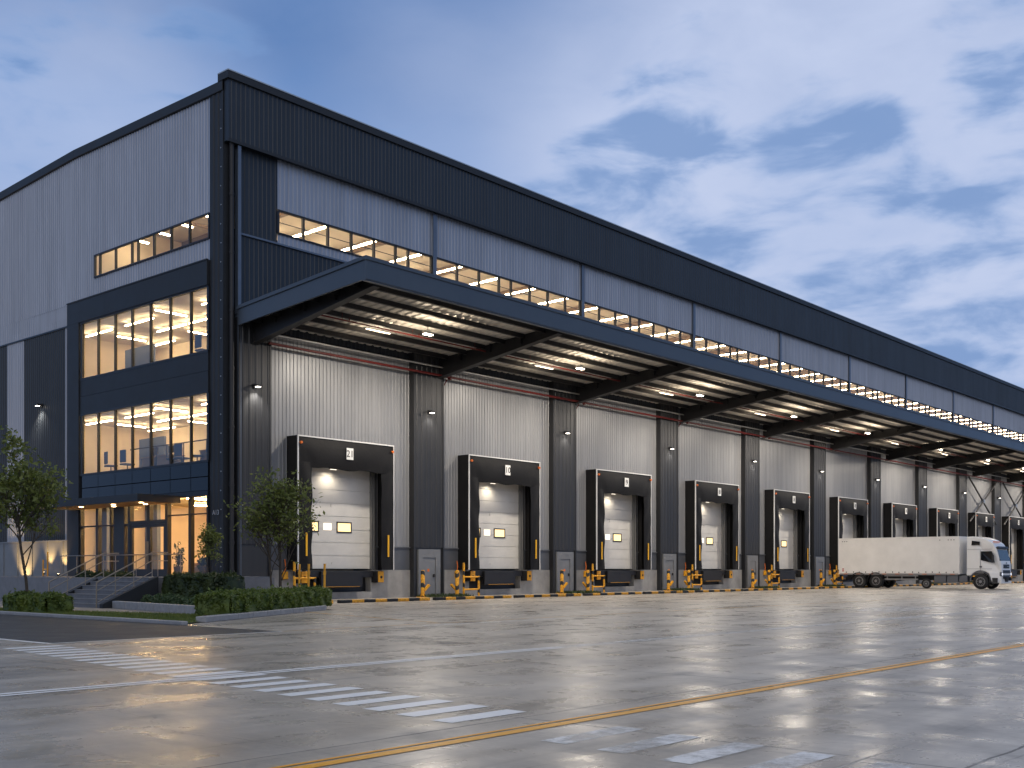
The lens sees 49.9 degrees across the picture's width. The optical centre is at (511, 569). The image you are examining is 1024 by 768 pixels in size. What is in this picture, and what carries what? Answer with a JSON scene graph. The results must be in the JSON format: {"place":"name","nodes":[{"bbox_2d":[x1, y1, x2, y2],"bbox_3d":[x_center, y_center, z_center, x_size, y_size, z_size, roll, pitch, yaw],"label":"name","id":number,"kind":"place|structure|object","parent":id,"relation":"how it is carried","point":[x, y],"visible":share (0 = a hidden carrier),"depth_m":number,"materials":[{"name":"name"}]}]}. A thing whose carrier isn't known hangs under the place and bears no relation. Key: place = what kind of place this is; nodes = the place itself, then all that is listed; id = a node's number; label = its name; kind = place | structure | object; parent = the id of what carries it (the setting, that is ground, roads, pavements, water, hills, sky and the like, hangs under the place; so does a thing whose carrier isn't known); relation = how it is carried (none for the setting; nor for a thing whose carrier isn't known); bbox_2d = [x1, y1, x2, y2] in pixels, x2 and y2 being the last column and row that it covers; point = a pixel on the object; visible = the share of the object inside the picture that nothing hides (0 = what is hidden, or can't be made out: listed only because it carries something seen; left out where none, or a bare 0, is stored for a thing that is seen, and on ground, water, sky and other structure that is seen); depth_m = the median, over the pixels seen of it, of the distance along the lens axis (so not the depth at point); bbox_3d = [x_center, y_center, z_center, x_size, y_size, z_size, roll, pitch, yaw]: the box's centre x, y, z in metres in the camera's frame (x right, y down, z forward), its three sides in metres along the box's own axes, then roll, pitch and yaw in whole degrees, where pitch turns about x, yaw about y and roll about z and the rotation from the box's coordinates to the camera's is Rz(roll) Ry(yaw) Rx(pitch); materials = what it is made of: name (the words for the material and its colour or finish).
{"place":"outdoors","nodes":[
{"label":"outdoors","id":0,"kind":"place"},
{"bbox_2d":[0,425,73,591],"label":"street tree","id":1,"kind":"object","parent":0,"point":[19,480],"visible":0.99,"depth_m":35.22,"materials":[{"name":"green plant"}]},
{"bbox_2d":[2,588,73,612],"bbox_3d":[-15.325,1.007,35.539,3.316,0.779,1.202,0,0,41],"label":"front hedge","id":2,"kind":"object","parent":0,"point":[33,601],"visible":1,"depth_m":34.84,"materials":[{"name":"green plant"}]},
{"bbox_2d":[0,601,181,613],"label":"path","id":3,"kind":"structure","parent":0,"point":[94,609],"depth_m":38.00,"materials":[{"name":"grey concrete"}]},
{"bbox_2d":[75,569,134,577],"bbox_3d":[-17.181,0.726,46.433,1.864,1.511,3.331,0,0,-39],"label":"tall shrub","id":4,"kind":"object","parent":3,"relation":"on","point":[91,574],"visible":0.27,"depth_m":45.61,"materials":[{"name":"green plant"}]},
{"bbox_2d":[0,576,273,607],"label":"entrance stairs","id":5,"kind":"structure","parent":3,"relation":"on","point":[83,595],"depth_m":42.17,"materials":[{"name":"concrete"}]},
{"bbox_2d":[48,553,118,594],"bbox_3d":[-16.566,0.377,42.657,0.056,2.046,2.878,0,0,41],"label":"handrail","id":6,"kind":"object","parent":5,"relation":"attached to","point":[103,561],"visible":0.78,"depth_m":42.59,"materials":[{"name":"silver metal"}]},
{"bbox_2d":[60,554,181,576],"bbox_3d":[-18.177,-0.167,50.620,10.800,1.014,0.048,0,0,41],"label":"landing rail","id":7,"kind":"object","parent":5,"relation":"on","point":[120,555],"visible":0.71,"depth_m":50.43,"materials":[{"name":"silver metal"}]},
{"bbox_2d":[96,552,167,607],"bbox_3d":[-13.891,0.377,40.323,0.056,2.046,2.878,0,0,41],"label":"handrail","id":8,"kind":"object","parent":5,"relation":"attached to","point":[127,574],"visible":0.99,"depth_m":40.18,"materials":[{"name":"silver metal"}]},
{"bbox_2d":[0,607,201,622],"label":"grass","id":9,"kind":"structure","parent":0,"point":[189,617],"depth_m":32.47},
{"bbox_2d":[0,614,275,642],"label":"road","id":10,"kind":"structure","parent":0,"point":[42,629],"depth_m":25.11,"materials":[{"name":"grey asphalt"}]},
{"bbox_2d":[1,631,281,643],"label":"road edge line","id":11,"kind":"object","parent":10,"relation":"on","point":[109,640],"visible":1,"depth_m":21.88,"materials":[{"name":"white paint"}]},
{"bbox_2d":[0,581,1023,767],"bbox_3d":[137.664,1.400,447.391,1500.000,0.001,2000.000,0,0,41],"label":"ground","id":12,"kind":"structure","parent":0,"point":[963,712],"depth_m":13.26,"materials":[{"name":"concrete"}]},
{"bbox_2d":[0,611,187,624],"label":"road kerb","id":13,"kind":"structure","parent":12,"relation":"on","point":[153,621],"depth_m":30.20,"materials":[{"name":"concrete"}]},
{"bbox_2d":[112,601,196,613],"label":"planter kerb","id":14,"kind":"structure","parent":12,"relation":"on","point":[160,607],"depth_m":36.36,"materials":[{"name":"concrete"}]},
{"bbox_2d":[196,605,325,622],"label":"island kerb","id":15,"kind":"structure","parent":12,"relation":"on","point":[223,617],"depth_m":31.99,"materials":[{"name":"concrete"}]},
{"bbox_2d":[3,645,525,722],"bbox_3d":[-4.434,1.396,15.124,1.085,0.001,12.816,0,0,-42],"label":"zebra crossing","id":16,"kind":"object","parent":12,"relation":"on","point":[454,708],"visible":1,"depth_m":12.89,"materials":[{"name":"white paint"}]},
{"bbox_2d":[0,647,561,695],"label":"white lane line","id":17,"kind":"object","parent":12,"relation":"on","point":[46,690],"visible":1,"depth_m":14.74,"materials":[{"name":"white paint"}]},
{"bbox_2d":[293,561,315,586],"bbox_3d":[-9.336,0.525,49.572,0.120,1.750,1.264,0,0,41],"label":"safety rail","id":18,"kind":"object","parent":12,"relation":"on","point":[295,577],"visible":0.52,"depth_m":49.12,"materials":[{"name":"yellow metal"}]},
{"bbox_2d":[337,598,429,602],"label":"striped kerb","id":19,"kind":"structure","parent":12,"relation":"on","point":[381,600],"depth_m":47.14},
{"bbox_2d":[421,570,429,596],"bbox_3d":[-4.419,0.720,55.054,0.480,1.360,0.596,0,0,41],"label":"bollard","id":20,"kind":"object","parent":12,"relation":"on","point":[423,588],"visible":0.99,"depth_m":54.92,"materials":[{"name":"yellow metal"}]},
{"bbox_2d":[450,570,458,593],"bbox_3d":[-2.871,0.720,56.827,0.480,1.360,0.596,0,0,41],"label":"bollard","id":21,"kind":"object","parent":12,"relation":"on","point":[456,587],"visible":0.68,"depth_m":56.77,"materials":[{"name":"yellow metal"}]},
{"bbox_2d":[463,563,479,595],"bbox_3d":[-2.135,0.525,57.822,0.120,1.750,1.264,0,0,41],"label":"safety rail","id":22,"kind":"object","parent":12,"relation":"on","point":[478,588],"visible":0.92,"depth_m":57.65,"materials":[{"name":"yellow metal"}]},
{"bbox_2d":[433,595,511,599],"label":"striped kerb","id":23,"kind":"structure","parent":12,"relation":"on","point":[470,597],"depth_m":51.35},
{"bbox_2d":[0,68,1023,598],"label":"warehouse","id":24,"kind":"structure","parent":12,"relation":"on","point":[258,174],"depth_m":57.45,"materials":[{"name":"metal"}]},
{"bbox_2d":[120,450,134,468],"bbox_3d":[-18.991,-5.300,54.404,0.591,1.160,0.573,0,0,38],"label":"office chair","id":25,"kind":"object","parent":24,"relation":"on","point":[122,455],"visible":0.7,"depth_m":54.18,"materials":[{"name":"blue fabric"}]},
{"bbox_2d":[130,524,147,573],"bbox_3d":[-17.476,-0.935,51.766,1.570,2.310,0.110,0,0,41],"label":"entrance door","id":26,"kind":"structure","parent":24,"relation":"in","point":[139,571],"depth_m":52.17,"materials":[{"name":"black metal"}]},
{"bbox_2d":[125,343,154,367],"bbox_3d":[-19.291,-10.530,57.100,2.800,1.980,0.100,0,0,41],"label":"meeting screen","id":27,"kind":"object","parent":24,"relation":"on","point":[141,355],"visible":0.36,"depth_m":57.04,"materials":[{"name":"grey"}]},
{"bbox_2d":[79,284,209,380],"bbox_3d":[-17.445,-10.950,51.740,11.350,2.940,0.150,0,0,41],"label":"office window","id":28,"kind":"structure","parent":24,"relation":"in","point":[170,298],"depth_m":51.10,"materials":[{"name":"black"}]},
{"bbox_2d":[79,390,209,475],"bbox_3d":[-17.445,-6.240,51.740,11.350,3.120,0.150,0,0,41],"label":"office window","id":29,"kind":"structure","parent":24,"relation":"in","point":[170,399],"depth_m":51.10,"materials":[{"name":"black"}]},
{"bbox_2d":[141,447,158,466],"bbox_3d":[-17.476,-5.325,53.857,1.200,1.250,0.800,0,0,41],"label":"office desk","id":30,"kind":"object","parent":24,"relation":"on","point":[145,461],"visible":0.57,"depth_m":53.69,"materials":[{"name":"grey"}]},
{"bbox_2d":[94,212,209,277],"bbox_3d":[-16.941,-15.010,51.352,9.990,1.140,0.110,0,0,41],"label":"strip window","id":31,"kind":"structure","parent":24,"relation":"in","point":[189,221],"depth_m":51.21,"materials":[{"name":"black"}]},
{"bbox_2d":[139,436,165,466],"bbox_3d":[-18.387,-5.730,56.311,2.400,1.980,0.100,0,0,41],"label":"meeting screen","id":32,"kind":"object","parent":24,"relation":"on","point":[157,441],"visible":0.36,"depth_m":56.47,"materials":[{"name":"grey"}]},
{"bbox_2d":[147,524,164,573],"bbox_3d":[-16.359,-0.935,50.733,1.430,2.310,0.197,0,0,41],"label":"entrance door","id":33,"kind":"structure","parent":24,"relation":"in","point":[149,543],"depth_m":51.13,"materials":[{"name":"black"}]},
{"bbox_2d":[157,445,184,464],"bbox_3d":[-16.421,-5.325,52.936,1.300,1.250,0.800,0,0,41],"label":"office desk","id":34,"kind":"object","parent":24,"relation":"on","point":[161,460],"visible":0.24,"depth_m":52.68,"materials":[{"name":"grey"}]},
{"bbox_2d":[172,542,186,573],"bbox_3d":[-15.425,-0.505,51.232,0.581,1.570,0.721,0,0,41],"label":"potted plant","id":35,"kind":"object","parent":24,"relation":"in","point":[176,567],"visible":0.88,"depth_m":51.14,"materials":[{"name":"green plant"}]},
{"bbox_2d":[174,443,189,462],"bbox_3d":[-15.386,-5.300,51.390,0.591,1.160,0.573,0,0,27],"label":"office chair","id":36,"kind":"object","parent":24,"relation":"on","point":[178,449],"visible":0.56,"depth_m":51.15,"materials":[{"name":"blue"}]},
{"bbox_2d":[195,334,206,351],"bbox_3d":[-14.102,-10.100,50.270,0.591,1.160,0.573,0,0,40],"label":"office chair","id":37,"kind":"object","parent":24,"relation":"on","point":[198,340],"visible":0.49,"depth_m":50.01,"materials":[{"name":"blue fabric"}]},
{"bbox_2d":[197,555,205,572],"bbox_3d":[-14.013,-0.201,50.032,0.636,0.962,0.561,0,0,25],"label":"potted plant","id":38,"kind":"object","parent":24,"relation":"in","point":[201,566],"visible":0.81,"depth_m":49.92,"materials":[{"name":"green plant"}]},
{"bbox_2d":[293,226,325,236],"bbox_3d":[-10.640,-16.639,54.845,4.400,0.088,0.160,0,0,41],"label":"clerestory light","id":39,"kind":"object","parent":24,"relation":"attached to","point":[312,230],"visible":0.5,"depth_m":54.09,"materials":[{"name":"beige plastic"}]},
{"bbox_2d":[296,571,383,586],"bbox_3d":[-8.327,0.450,52.043,1.270,0.780,5.040,0,0,41],"label":"dock leveller","id":40,"kind":"object","parent":24,"relation":"attached to","point":[344,578],"visible":0.81,"depth_m":51.83,"materials":[{"name":"black metal"}]},
{"bbox_2d":[287,435,393,569],"bbox_3d":[-7.915,-3.005,51.683,0.985,6.050,5.820,0,0,41],"label":"dock shelter","id":41,"kind":"object","parent":24,"relation":"attached to","point":[306,454],"visible":0.92,"depth_m":51.09,"materials":[{"name":"fabric"}]},
{"bbox_2d":[311,468,374,569],"bbox_3d":[-8.340,-2.485,52.188,0.360,5.030,4.720,0,0,41],"label":"dock door","id":42,"kind":"structure","parent":24,"relation":"in","point":[346,538],"depth_m":52.63,"materials":[{"name":"white metal"}]},
{"bbox_2d":[277,209,432,273],"bbox_3d":[-7.350,-15.605,53.109,0.160,1.110,9.810,0,0,41],"label":"clerestory window","id":43,"kind":"structure","parent":24,"relation":"in","point":[351,233],"depth_m":52.53,"materials":[{"name":"black"}]},
{"bbox_2d":[417,549,439,594],"bbox_3d":[-4.223,0.190,56.160,0.140,2.420,1.560,0,0,41],"label":"service door","id":44,"kind":"structure","parent":24,"relation":"in","point":[430,564],"depth_m":56.19,"materials":[{"name":"paint"}]},
{"bbox_2d":[465,570,531,584],"bbox_3d":[-0.995,0.450,60.444,1.270,0.780,5.040,0,0,41],"label":"dock leveller","id":45,"kind":"object","parent":24,"relation":"attached to","point":[498,577],"visible":0.96,"depth_m":60.08,"materials":[{"name":"metal"}]},
{"bbox_2d":[458,454,539,569],"bbox_3d":[-0.583,-3.005,60.084,0.985,6.050,5.820,0,0,41],"label":"dock shelter","id":46,"kind":"object","parent":24,"relation":"attached to","point":[474,471],"visible":0.99,"depth_m":58.59,"materials":[{"name":"black"}]},
{"bbox_2d":[479,482,523,569],"bbox_3d":[-1.008,-2.485,60.588,0.360,5.030,4.720,0,0,41],"label":"dock door","id":47,"kind":"structure","parent":24,"relation":"in","point":[501,513],"depth_m":61.19,"materials":[{"name":"beige metal"}]},
{"bbox_2d":[437,257,581,315],"bbox_3d":[0.054,-15.605,61.592,0.160,1.110,12.390,0,0,41],"label":"clerestory window","id":48,"kind":"structure","parent":24,"relation":"in","point":[456,264],"depth_m":61.40,"materials":[{"name":"black"}]},
{"bbox_2d":[556,552,573,591],"bbox_3d":[3.109,0.190,64.560,0.140,2.420,1.560,0,0,41],"label":"service door","id":49,"kind":"structure","parent":24,"relation":"in","point":[564,560],"depth_m":64.61,"materials":[{"name":"paint"}]},
{"bbox_2d":[591,570,643,582],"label":"dock leveller","id":50,"kind":"object","parent":24,"relation":"attached to","point":[618,576],"visible":0.98,"depth_m":68.48,"materials":[{"name":"metal"}]},
{"bbox_2d":[586,469,651,569],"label":"dock shelter","id":51,"kind":"object","parent":24,"relation":"attached to","point":[600,483],"visible":0.99,"depth_m":66.85,"materials":[{"name":"black"}]},
{"bbox_2d":[604,493,636,569],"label":"dock door","id":52,"kind":"structure","parent":24,"relation":"in","point":[620,522],"depth_m":69.74,"materials":[{"name":"beige metal"}]},
{"bbox_2d":[235,255,1023,482],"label":"loading canopy","id":53,"kind":"object","parent":24,"relation":"attached to","point":[497,327],"visible":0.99,"depth_m":57.54,"materials":[{"name":"metal"}]},
{"bbox_2d":[268,342,1023,485],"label":"fire pipe","id":54,"kind":"object","parent":53,"relation":"attached to","point":[388,365],"visible":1,"depth_m":64.07,"materials":[{"name":"red metal"}]},
{"bbox_2d":[321,312,1021,469],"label":"sprinkler pipe","id":55,"kind":"object","parent":53,"relation":"hanging from","point":[342,319],"visible":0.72,"depth_m":59.77,"materials":[{"name":"red paint"}]},
{"bbox_2d":[585,302,692,347],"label":"clerestory window","id":56,"kind":"structure","parent":24,"relation":"in","point":[615,312],"depth_m":70.88,"materials":[{"name":"black"}]},
{"bbox_2d":[662,554,675,590],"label":"service door","id":57,"kind":"structure","parent":24,"relation":"in","point":[668,560],"depth_m":72.88,"materials":[{"name":"paint"}]},
{"bbox_2d":[690,570,732,580],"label":"dock leveller","id":58,"kind":"object","parent":24,"relation":"attached to","point":[711,575],"visible":0.94,"depth_m":76.91,"materials":[{"name":"metal"}]},
{"bbox_2d":[685,480,739,569],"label":"dock shelter","id":59,"kind":"object","parent":24,"relation":"attached to","point":[697,493],"visible":1,"depth_m":75.29,"materials":[{"name":"black"}]},
{"bbox_2d":[701,502,724,569],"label":"dock door","id":60,"kind":"structure","parent":24,"relation":"in","point":[713,514],"depth_m":78.28,"materials":[{"name":"beige metal"}]},
{"bbox_2d":[695,335,779,371],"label":"clerestory window","id":61,"kind":"structure","parent":24,"relation":"in","point":[718,343],"depth_m":80.35,"materials":[{"name":"black"}]},
{"bbox_2d":[746,555,757,587],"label":"service door","id":62,"kind":"structure","parent":24,"relation":"in","point":[751,560],"depth_m":81.16,"materials":[{"name":"paint"}]},
{"bbox_2d":[770,570,803,579],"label":"dock leveller","id":63,"kind":"object","parent":24,"relation":"attached to","point":[787,574],"visible":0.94,"depth_m":85.44,"materials":[{"name":"metal"}]},
{"bbox_2d":[765,489,809,569],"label":"dock shelter","id":64,"kind":"object","parent":24,"relation":"attached to","point":[776,500],"visible":1,"depth_m":83.79,"materials":[{"name":"black"}]},
{"bbox_2d":[779,508,796,569],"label":"dock door","id":65,"kind":"structure","parent":24,"relation":"in","point":[787,517],"depth_m":86.86,"materials":[{"name":"beige metal"}]},
{"bbox_2d":[782,361,848,391],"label":"clerestory window","id":66,"kind":"structure","parent":24,"relation":"in","point":[823,375],"depth_m":90.30,"materials":[{"name":"black"}]},
{"bbox_2d":[815,557,824,586],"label":"service door","id":67,"kind":"structure","parent":24,"relation":"in","point":[819,561],"depth_m":89.71,"materials":[{"name":"paint"}]},
{"bbox_2d":[829,497,868,569],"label":"dock shelter","id":68,"kind":"object","parent":24,"relation":"attached to","point":[839,507],"visible":0.7,"depth_m":91.76,"materials":[{"name":"black"}]},
{"bbox_2d":[842,514,856,537],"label":"dock door","id":69,"kind":"structure","parent":24,"relation":"in","point":[849,521],"depth_m":95.35,"materials":[{"name":"beige metal"}]},
{"bbox_2d":[851,382,905,407],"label":"clerestory window","id":70,"kind":"structure","parent":24,"relation":"in","point":[856,384],"depth_m":99.27,"materials":[{"name":"black"}]},
{"bbox_2d":[883,503,916,537],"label":"dock shelter","id":71,"kind":"object","parent":24,"relation":"attached to","point":[892,512],"visible":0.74,"depth_m":100.47,"materials":[{"name":"black"}]},
{"bbox_2d":[895,519,905,536],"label":"dock door","id":72,"kind":"structure","parent":24,"relation":"in","point":[900,524],"depth_m":103.83,"materials":[{"name":"beige metal"}]},
{"bbox_2d":[907,399,952,421],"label":"clerestory window","id":73,"kind":"structure","parent":24,"relation":"in","point":[912,401],"depth_m":108.74,"materials":[{"name":"black"}]},
{"bbox_2d":[929,508,958,536],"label":"dock shelter","id":74,"kind":"object","parent":24,"relation":"attached to","point":[937,516],"visible":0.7,"depth_m":108.81,"materials":[{"name":"black"}]},
{"bbox_2d":[940,522,947,536],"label":"dock door","id":75,"kind":"structure","parent":24,"relation":"in","point":[943,526],"depth_m":112.27,"materials":[{"name":"beige metal"}]},
{"bbox_2d":[954,413,992,432],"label":"clerestory window","id":76,"kind":"structure","parent":24,"relation":"in","point":[964,417],"depth_m":119.22,"materials":[{"name":"black"}]},
{"bbox_2d":[968,512,994,538],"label":"dock shelter","id":77,"kind":"object","parent":24,"relation":"attached to","point":[986,520],"visible":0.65,"depth_m":117.54,"materials":[{"name":"black"}]},
{"bbox_2d":[968,476,996,524],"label":"cross brace","id":78,"kind":"object","parent":24,"relation":"attached to","point":[982,500],"visible":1,"depth_m":118.61,"materials":[{"name":"metal"}]},
{"bbox_2d":[994,425,1023,440],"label":"clerestory window","id":79,"kind":"structure","parent":24,"relation":"in","point":[1006,433],"depth_m":127.62,"materials":[{"name":"black"}]},
{"bbox_2d":[1002,516,1023,568],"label":"dock shelter","id":80,"kind":"object","parent":24,"relation":"attached to","point":[1012,522],"visible":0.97,"depth_m":126.46,"materials":[{"name":"black"}]},
{"bbox_2d":[1002,483,1023,524],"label":"cross brace","id":81,"kind":"object","parent":24,"relation":"attached to","point":[1015,505],"visible":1,"depth_m":126.57,"materials":[{"name":"metal"}]},
{"bbox_2d":[1011,529,1016,569],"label":"dock door","id":82,"kind":"structure","parent":24,"relation":"in","point":[1013,531],"depth_m":129.38,"materials":[{"name":"beige metal"}]},
{"bbox_2d":[513,593,580,597],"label":"striped kerb","id":83,"kind":"structure","parent":12,"relation":"on","point":[543,595],"depth_m":55.48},
{"bbox_2d":[556,570,567,593],"bbox_3d":[2.913,0.720,63.454,0.480,1.360,0.596,0,0,41],"label":"bollard","id":84,"kind":"object","parent":12,"relation":"on","point":[562,585],"visible":1,"depth_m":63.33,"materials":[{"name":"yellow metal"}]},
{"bbox_2d":[582,570,589,590],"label":"bollard","id":85,"kind":"object","parent":12,"relation":"on","point":[587,585],"visible":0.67,"depth_m":65.17,"materials":[{"name":"yellow metal"}]},
{"bbox_2d":[592,563,604,591],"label":"safety rail","id":86,"kind":"object","parent":12,"relation":"on","point":[593,576],"visible":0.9,"depth_m":65.94,"materials":[{"name":"yellow metal"}]},
{"bbox_2d":[582,592,641,595],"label":"striped kerb","id":87,"kind":"structure","parent":12,"relation":"on","point":[614,593],"depth_m":59.73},
{"bbox_2d":[271,643,1023,767],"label":"yellow double line","id":88,"kind":"object","parent":12,"relation":"on","point":[325,763],"depth_m":10.22,"materials":[{"name":"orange paint"}]},
{"bbox_2d":[642,590,693,593],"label":"striped kerb","id":89,"kind":"structure","parent":12,"relation":"on","point":[663,592],"depth_m":63.73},
{"bbox_2d":[417,581,972,596],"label":"weeds","id":90,"kind":"object","parent":12,"relation":"on","point":[568,591],"visible":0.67,"depth_m":64.66,"materials":[{"name":"green plant"}]},
{"bbox_2d":[691,564,701,589],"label":"safety rail","id":91,"kind":"object","parent":12,"relation":"on","point":[692,584],"visible":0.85,"depth_m":74.18,"materials":[{"name":"yellow metal"}]},
{"bbox_2d":[695,589,740,591],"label":"striped kerb","id":92,"kind":"structure","parent":12,"relation":"on","point":[727,590],"depth_m":68.22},
{"bbox_2d":[423,586,1023,647],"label":"faded bay lines","id":93,"kind":"object","parent":12,"relation":"on","point":[772,628],"visible":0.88,"depth_m":30.60,"materials":[{"name":"white paint"}]},
{"bbox_2d":[541,726,913,767],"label":"faded crossing","id":94,"kind":"object","parent":12,"relation":"on","point":[699,756],"visible":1,"depth_m":8.44,"materials":[{"name":"white paint"}]},
{"bbox_2d":[741,588,781,590],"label":"striped kerb","id":95,"kind":"structure","parent":12,"relation":"on","point":[762,589],"depth_m":72.30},
{"bbox_2d":[839,536,1011,588],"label":"delivery truck","id":96,"kind":"object","parent":12,"relation":"on","point":[876,562],"visible":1,"depth_m":79.93,"materials":[{"name":"white metal"}]},
{"bbox_2d":[0,0,1023,387],"label":"sky","id":97,"kind":"structure","parent":0,"point":[862,161],"materials":[{"name":"blue"}]},
{"label":"planting soil","id":98,"kind":"structure","parent":0,"visible":0},
{"bbox_2d":[150,593,164,602],"bbox_3d":[-12.223,1.068,38.355,0.784,0.524,0.771,0,0,41],"label":"round bush","id":99,"kind":"object","parent":98,"relation":"on","point":[156,598],"visible":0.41,"depth_m":38.18,"materials":[{"name":"green plant"}]},
{"bbox_2d":[160,593,183,603],"bbox_3d":[-11.563,1.048,37.546,0.890,0.561,0.878,0,0,41],"label":"round bush","id":100,"kind":"object","parent":98,"relation":"on","point":[169,599],"visible":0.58,"depth_m":37.34,"materials":[{"name":"green plant"}]},
{"bbox_2d":[161,569,244,597],"bbox_3d":[-11.406,0.678,40.737,2.847,1.378,1.976,0,0,31],"label":"tall shrub","id":101,"kind":"object","parent":98,"relation":"on","point":[186,584],"visible":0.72,"depth_m":40.14,"materials":[{"name":"green plant"}]},
{"bbox_2d":[194,522,223,572],"bbox_3d":[-11.763,-0.228,42.808,1.156,3.263,1.261,0,0,-15],"label":"tree","id":102,"kind":"object","parent":98,"relation":"on","point":[210,537],"visible":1,"depth_m":42.70,"materials":[{"name":"green plant"}]},
{"bbox_2d":[193,583,332,614],"bbox_3d":[-7.628,0.883,34.950,1.423,0.921,8.399,0,0,11],"label":"front hedge","id":103,"kind":"object","parent":98,"relation":"on","point":[226,601],"visible":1,"depth_m":33.01,"materials":[{"name":"green plant"}]},
{"bbox_2d":[223,466,324,587],"bbox_3d":[-8.245,-1.120,39.164,3.351,5.058,4.038,0,0,9],"label":"street tree","id":104,"kind":"object","parent":98,"relation":"on","point":[281,500],"visible":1,"depth_m":38.42,"materials":[{"name":"green plant"}]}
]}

